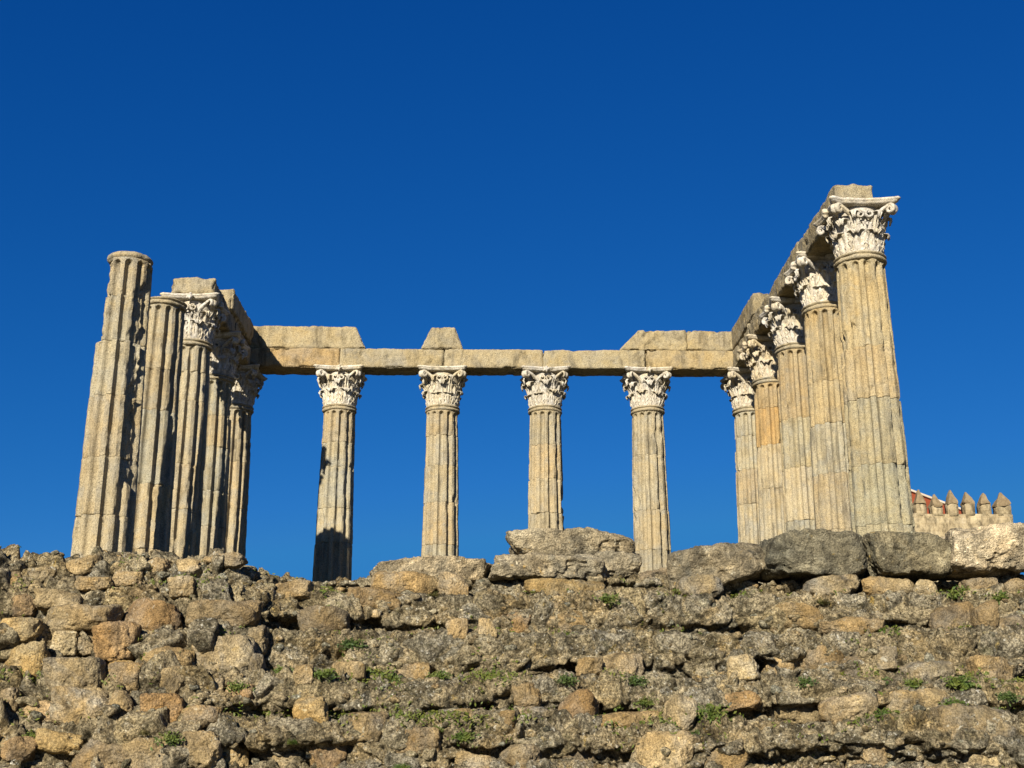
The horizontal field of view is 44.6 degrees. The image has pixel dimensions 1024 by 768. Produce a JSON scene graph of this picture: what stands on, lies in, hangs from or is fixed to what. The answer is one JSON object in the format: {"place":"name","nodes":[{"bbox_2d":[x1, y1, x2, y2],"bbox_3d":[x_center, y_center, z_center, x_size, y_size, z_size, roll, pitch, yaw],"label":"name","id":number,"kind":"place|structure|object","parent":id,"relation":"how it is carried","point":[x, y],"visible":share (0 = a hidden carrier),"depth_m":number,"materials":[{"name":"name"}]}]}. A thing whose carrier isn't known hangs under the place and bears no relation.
{"place":"outdoors","nodes":[
{"label":"outdoors","id":0,"kind":"place"},
{"bbox_2d":[0,0,1023,580],"label":"sky","id":1,"kind":"structure","parent":0,"point":[544,175],"materials":[{"name":"blue"}]},
{"bbox_2d":[911,489,960,513],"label":"tiled house","id":2,"kind":"structure","parent":0,"point":[927,498],"depth_m":89.71,"materials":[{"name":"red ceramic"}]},
{"bbox_3d":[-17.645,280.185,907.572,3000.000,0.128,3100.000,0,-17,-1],"label":"ground","id":3,"kind":"structure","parent":0,"visible":0},
{"bbox_2d":[0,544,1023,767],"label":"rubble podium","id":4,"kind":"object","parent":3,"relation":"on","point":[75,631],"visible":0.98,"depth_m":13.82,"materials":[{"name":"stone"}]},
{"bbox_2d":[22,729,35,737],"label":"weed","id":5,"kind":"object","parent":4,"relation":"on","point":[30,733],"visible":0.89,"depth_m":12.75,"materials":[{"name":"green plant"}]},
{"bbox_2d":[71,251,152,557],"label":"column","id":6,"kind":"structure","parent":4,"relation":"on","point":[106,503],"depth_m":22.58,"materials":[{"name":"stone"}]},
{"bbox_2d":[138,730,151,735],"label":"weed","id":7,"kind":"object","parent":4,"relation":"on","point":[145,732],"visible":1,"depth_m":12.56,"materials":[{"name":"green plant"}]},
{"bbox_2d":[132,296,186,558],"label":"column","id":8,"kind":"structure","parent":4,"relation":"on","point":[156,477],"depth_m":25.27,"materials":[{"name":"stone"}]},
{"bbox_2d":[146,730,185,749],"bbox_3d":[-3.453,3.556,12.472,0.392,0.206,0.123,0,-17,-1],"label":"weed","id":9,"kind":"object","parent":4,"relation":"on","point":[168,737],"visible":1,"depth_m":12.47,"materials":[{"name":"green plant"}]},
{"bbox_2d":[160,292,229,558],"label":"column","id":10,"kind":"structure","parent":4,"relation":"on","point":[206,314],"depth_m":28.08,"materials":[{"name":"stone"}]},
{"bbox_2d":[171,277,227,315],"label":"beam block","id":11,"kind":"structure","parent":10,"relation":"on","point":[193,285],"depth_m":28.77,"materials":[{"name":"stone"}]},
{"bbox_2d":[199,331,250,555],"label":"column","id":12,"kind":"structure","parent":4,"relation":"on","point":[230,350],"depth_m":30.69,"materials":[{"name":"stone"}]},
{"bbox_2d":[218,308,234,331],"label":"beam block","id":13,"kind":"structure","parent":12,"relation":"on","point":[227,324],"depth_m":31.10,"materials":[{"name":"stone"}]},
{"bbox_2d":[235,322,250,364],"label":"beam block","id":14,"kind":"structure","parent":12,"relation":"on","point":[245,361],"depth_m":33.46,"materials":[{"name":"stone"}]},
{"bbox_2d":[220,289,253,344],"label":"block","id":15,"kind":"structure","parent":14,"relation":"on","point":[243,321],"depth_m":32.24,"materials":[{"name":"stone"}]},
{"bbox_2d":[224,679,255,694],"bbox_3d":[-2.959,3.264,13.447,0.422,0.169,0.135,0,-17,-1],"label":"weed","id":16,"kind":"object","parent":4,"relation":"on","point":[236,686],"visible":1,"depth_m":13.44,"materials":[{"name":"green plant"}]},
{"bbox_2d":[225,364,267,565],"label":"column","id":17,"kind":"structure","parent":4,"relation":"on","point":[250,379],"depth_m":33.31,"materials":[{"name":"stone"}]},
{"bbox_2d":[250,348,339,374],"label":"beam block","id":18,"kind":"structure","parent":17,"relation":"on","point":[289,361],"depth_m":33.99,"materials":[{"name":"stone"}]},
{"bbox_2d":[249,326,365,349],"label":"block","id":19,"kind":"structure","parent":18,"relation":"on","point":[288,337],"depth_m":34.20,"materials":[{"name":"stone"}]},
{"bbox_2d":[271,665,293,673],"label":"weed","id":20,"kind":"object","parent":4,"relation":"on","point":[277,669],"visible":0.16,"depth_m":13.90,"materials":[{"name":"green plant"}]},
{"bbox_2d":[283,739,299,745],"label":"weed","id":21,"kind":"object","parent":4,"relation":"on","point":[292,742],"visible":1,"depth_m":12.69,"materials":[{"name":"green plant"}]},
{"bbox_2d":[313,667,339,681],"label":"weed","id":22,"kind":"object","parent":4,"relation":"on","point":[325,672],"visible":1,"depth_m":13.61,"materials":[{"name":"green plant"}]},
{"bbox_2d":[312,364,367,581],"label":"column","id":23,"kind":"structure","parent":4,"relation":"on","point":[339,391],"depth_m":33.18,"materials":[{"name":"stone"}]},
{"bbox_2d":[337,637,367,649],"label":"weed","id":24,"kind":"object","parent":4,"relation":"on","point":[351,643],"visible":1,"depth_m":14.34,"materials":[{"name":"green plant"}]},
{"bbox_2d":[377,672,402,681],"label":"weed","id":25,"kind":"object","parent":4,"relation":"on","point":[395,677],"visible":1,"depth_m":13.85,"materials":[{"name":"green plant"}]},
{"bbox_2d":[392,763,411,767],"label":"weed","id":26,"kind":"object","parent":4,"relation":"on","point":[400,766],"visible":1,"depth_m":12.60,"materials":[{"name":"green plant"}]},
{"bbox_2d":[369,555,492,582],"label":"stone slab","id":27,"kind":"structure","parent":4,"relation":"on","point":[474,569],"depth_m":16.12,"materials":[{"name":"stone"}]},
{"bbox_2d":[426,591,438,596],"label":"weed","id":28,"kind":"object","parent":4,"relation":"on","point":[434,594],"visible":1,"depth_m":15.54,"materials":[{"name":"green plant"}]},
{"bbox_2d":[426,669,452,679],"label":"weed","id":29,"kind":"object","parent":4,"relation":"on","point":[440,675],"visible":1,"depth_m":13.78,"materials":[{"name":"green plant"}]},
{"bbox_2d":[417,365,467,556],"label":"column","id":30,"kind":"structure","parent":4,"relation":"on","point":[442,387],"depth_m":33.34,"materials":[{"name":"stone"}]},
{"bbox_2d":[339,348,443,375],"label":"beam block","id":31,"kind":"structure","parent":30,"relation":"on","point":[390,362],"depth_m":34.03,"materials":[{"name":"stone"}]},
{"bbox_2d":[421,327,462,351],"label":"block","id":32,"kind":"structure","parent":31,"relation":"on","point":[445,338],"depth_m":34.26,"materials":[{"name":"stone"}]},
{"bbox_2d":[0,545,1023,767],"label":"moss","id":33,"kind":"object","parent":4,"relation":"on","point":[487,675],"visible":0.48,"depth_m":13.63,"materials":[{"name":"green plant"}]},
{"bbox_2d":[447,730,480,747],"bbox_3d":[-0.493,3.651,12.855,0.358,0.180,0.111,0,-17,-1],"label":"weed","id":34,"kind":"object","parent":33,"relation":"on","point":[461,737],"visible":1,"depth_m":12.86,"materials":[{"name":"green plant"}]},
{"bbox_2d":[520,365,570,530],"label":"column","id":35,"kind":"structure","parent":4,"relation":"on","point":[545,387],"depth_m":33.53,"materials":[{"name":"stone"}]},
{"bbox_2d":[444,349,542,375],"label":"beam block","id":36,"kind":"structure","parent":35,"relation":"on","point":[491,362],"depth_m":34.09,"materials":[{"name":"stone"}]},
{"bbox_2d":[543,350,645,376],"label":"beam block","id":37,"kind":"structure","parent":35,"relation":"on","point":[598,363],"depth_m":34.13,"materials":[{"name":"stone"}]},
{"bbox_2d":[488,552,605,582],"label":"stone slab","id":38,"kind":"structure","parent":4,"relation":"on","point":[526,566],"depth_m":15.96,"materials":[{"name":"stone"}]},
{"bbox_2d":[505,527,634,555],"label":"stone slab","id":39,"kind":"structure","parent":38,"relation":"on","point":[572,541],"depth_m":16.53,"materials":[{"name":"stone"}]},
{"bbox_2d":[552,673,579,686],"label":"weed","id":40,"kind":"object","parent":4,"relation":"on","point":[565,678],"visible":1,"depth_m":13.68,"materials":[{"name":"green plant"}]},
{"bbox_2d":[592,592,626,606],"bbox_3d":[1.175,2.620,15.132,0.421,0.201,0.141,0,-17,-1],"label":"weed","id":41,"kind":"object","parent":4,"relation":"on","point":[606,598],"visible":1,"depth_m":15.13,"materials":[{"name":"green plant"}]},
{"bbox_2d":[594,550,641,577],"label":"stone slab","id":42,"kind":"structure","parent":4,"relation":"on","point":[624,564],"depth_m":16.38,"materials":[{"name":"stone"}]},
{"bbox_2d":[628,675,649,687],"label":"weed","id":43,"kind":"object","parent":4,"relation":"on","point":[635,680],"visible":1,"depth_m":13.92,"materials":[{"name":"green plant"}]},
{"bbox_2d":[633,696,658,707],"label":"weed","id":44,"kind":"object","parent":4,"relation":"on","point":[644,701],"visible":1,"depth_m":13.59,"materials":[{"name":"green plant"}]},
{"bbox_2d":[620,366,672,573],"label":"column","id":45,"kind":"structure","parent":4,"relation":"on","point":[646,388],"depth_m":33.41,"materials":[{"name":"stone"}]},
{"bbox_2d":[637,567,667,578],"bbox_3d":[1.973,2.613,16.578,0.685,0.319,0.716,0,-17,-1],"label":"boulder","id":46,"kind":"object","parent":4,"relation":"on","point":[650,573],"visible":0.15,"depth_m":16.32,"materials":[{"name":"stone"}]},
{"bbox_2d":[696,703,729,721],"bbox_3d":[2.085,3.444,13.121,0.396,0.207,0.173,0,-17,-1],"label":"weed","id":47,"kind":"object","parent":4,"relation":"on","point":[712,711],"visible":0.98,"depth_m":13.12,"materials":[{"name":"green plant"}]},
{"bbox_2d":[666,542,765,588],"bbox_3d":[2.667,2.444,16.481,1.400,0.574,1.195,-8,-17,-4],"label":"boulder","id":48,"kind":"object","parent":4,"relation":"on","point":[727,563],"visible":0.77,"depth_m":15.97,"materials":[{"name":"stone"}]},
{"bbox_2d":[720,367,761,583],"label":"column","id":49,"kind":"structure","parent":4,"relation":"on","point":[736,382],"depth_m":33.59,"materials":[{"name":"stone"}]},
{"bbox_2d":[645,350,732,376],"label":"beam block","id":50,"kind":"structure","parent":49,"relation":"on","point":[683,363],"depth_m":34.18,"materials":[{"name":"stone"}]},
{"bbox_2d":[620,330,687,352],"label":"block","id":51,"kind":"structure","parent":50,"relation":"on","point":[652,341],"depth_m":34.37,"materials":[{"name":"stone"}]},
{"bbox_2d":[686,331,732,350],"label":"block","id":52,"kind":"structure","parent":50,"relation":"on","point":[707,341],"depth_m":34.39,"materials":[{"name":"stone"}]},
{"bbox_2d":[737,334,784,583],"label":"column","id":53,"kind":"structure","parent":4,"relation":"on","point":[757,352],"depth_m":31.01,"materials":[{"name":"stone"}]},
{"bbox_2d":[732,323,749,367],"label":"beam block","id":54,"kind":"structure","parent":53,"relation":"on","point":[737,362],"depth_m":33.66,"materials":[{"name":"stone"}]},
{"bbox_2d":[731,293,768,349],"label":"block","id":55,"kind":"structure","parent":54,"relation":"on","point":[750,308],"depth_m":32.54,"materials":[{"name":"stone"}]},
{"bbox_2d":[759,296,814,532],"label":"column","id":56,"kind":"structure","parent":4,"relation":"on","point":[782,318],"depth_m":28.42,"materials":[{"name":"stone"}]},
{"bbox_2d":[748,291,772,334],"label":"beam block","id":57,"kind":"structure","parent":56,"relation":"on","point":[756,326],"depth_m":31.07,"materials":[{"name":"stone"}]},
{"bbox_2d":[790,675,818,688],"bbox_3d":[3.236,3.295,13.789,0.343,0.177,0.107,0,-17,-1],"label":"weed","id":58,"kind":"object","parent":4,"relation":"on","point":[805,681],"visible":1,"depth_m":13.78,"materials":[{"name":"green plant"}]},
{"bbox_2d":[758,528,867,583],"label":"stone block","id":59,"kind":"structure","parent":4,"relation":"on","point":[802,555],"depth_m":15.82,"materials":[{"name":"stone"}]},
{"bbox_2d":[783,251,851,531],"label":"column","id":60,"kind":"structure","parent":4,"relation":"on","point":[813,277],"depth_m":25.77,"materials":[{"name":"stone"}]},
{"bbox_2d":[771,242,798,297],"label":"beam block","id":61,"kind":"structure","parent":60,"relation":"on","point":[780,287],"depth_m":28.43,"materials":[{"name":"stone"}]},
{"bbox_2d":[811,598,834,604],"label":"weed","id":62,"kind":"object","parent":4,"relation":"on","point":[820,601],"visible":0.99,"depth_m":15.35,"materials":[{"name":"green plant"}]},
{"bbox_2d":[813,195,914,580],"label":"column","id":63,"kind":"structure","parent":4,"relation":"on","point":[879,476],"depth_m":23.11,"materials":[{"name":"stone"}]},
{"bbox_2d":[798,184,872,256],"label":"beam block","id":64,"kind":"structure","parent":63,"relation":"on","point":[812,242],"depth_m":25.46,"materials":[{"name":"stone"}]},
{"bbox_2d":[867,708,902,721],"bbox_3d":[3.978,3.544,13.255,0.415,0.231,0.155,0,-17,-1],"label":"weed","id":65,"kind":"object","parent":4,"relation":"on","point":[879,714],"visible":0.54,"depth_m":13.26,"materials":[{"name":"green plant"}]},
{"bbox_2d":[879,625,900,634],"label":"weed","id":66,"kind":"object","parent":4,"relation":"on","point":[895,629],"visible":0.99,"depth_m":14.68,"materials":[{"name":"green plant"}]},
{"bbox_2d":[860,531,951,581],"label":"stone block","id":67,"kind":"structure","parent":4,"relation":"on","point":[912,556],"depth_m":15.89,"materials":[{"name":"stone"}]},
{"bbox_2d":[900,677,927,688],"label":"weed","id":68,"kind":"object","parent":4,"relation":"on","point":[914,683],"visible":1,"depth_m":13.77,"materials":[{"name":"green plant"}]},
{"bbox_2d":[938,696,968,704],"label":"weed","id":69,"kind":"object","parent":4,"relation":"on","point":[953,701],"visible":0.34,"depth_m":13.59,"materials":[{"name":"green plant"}]},
{"bbox_2d":[946,585,968,600],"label":"weed","id":70,"kind":"object","parent":4,"relation":"on","point":[954,594],"visible":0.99,"depth_m":15.62,"materials":[{"name":"green plant"}]},
{"bbox_2d":[940,674,981,690],"bbox_3d":[4.947,3.327,13.776,0.437,0.251,0.162,0,-17,-1],"label":"weed","id":71,"kind":"object","parent":4,"relation":"on","point":[961,683],"visible":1,"depth_m":13.76,"materials":[{"name":"green plant"}]},
{"bbox_2d":[938,522,1023,581],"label":"stone block","id":72,"kind":"structure","parent":4,"relation":"on","point":[991,550],"depth_m":15.81,"materials":[{"name":"stone"}]},
{"bbox_2d":[985,590,1008,603],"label":"weed","id":73,"kind":"object","parent":4,"relation":"on","point":[1001,596],"visible":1,"depth_m":15.42,"materials":[{"name":"green plant"}]},
{"bbox_2d":[995,690,1023,706],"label":"weed","id":74,"kind":"object","parent":4,"relation":"on","point":[1002,697],"visible":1,"depth_m":13.64,"materials":[{"name":"green plant"}]},
{"bbox_2d":[913,490,1012,581],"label":"battlemented wall","id":75,"kind":"structure","parent":3,"relation":"on","point":[935,521],"depth_m":81.67,"materials":[{"name":"beige stone"}]}
]}

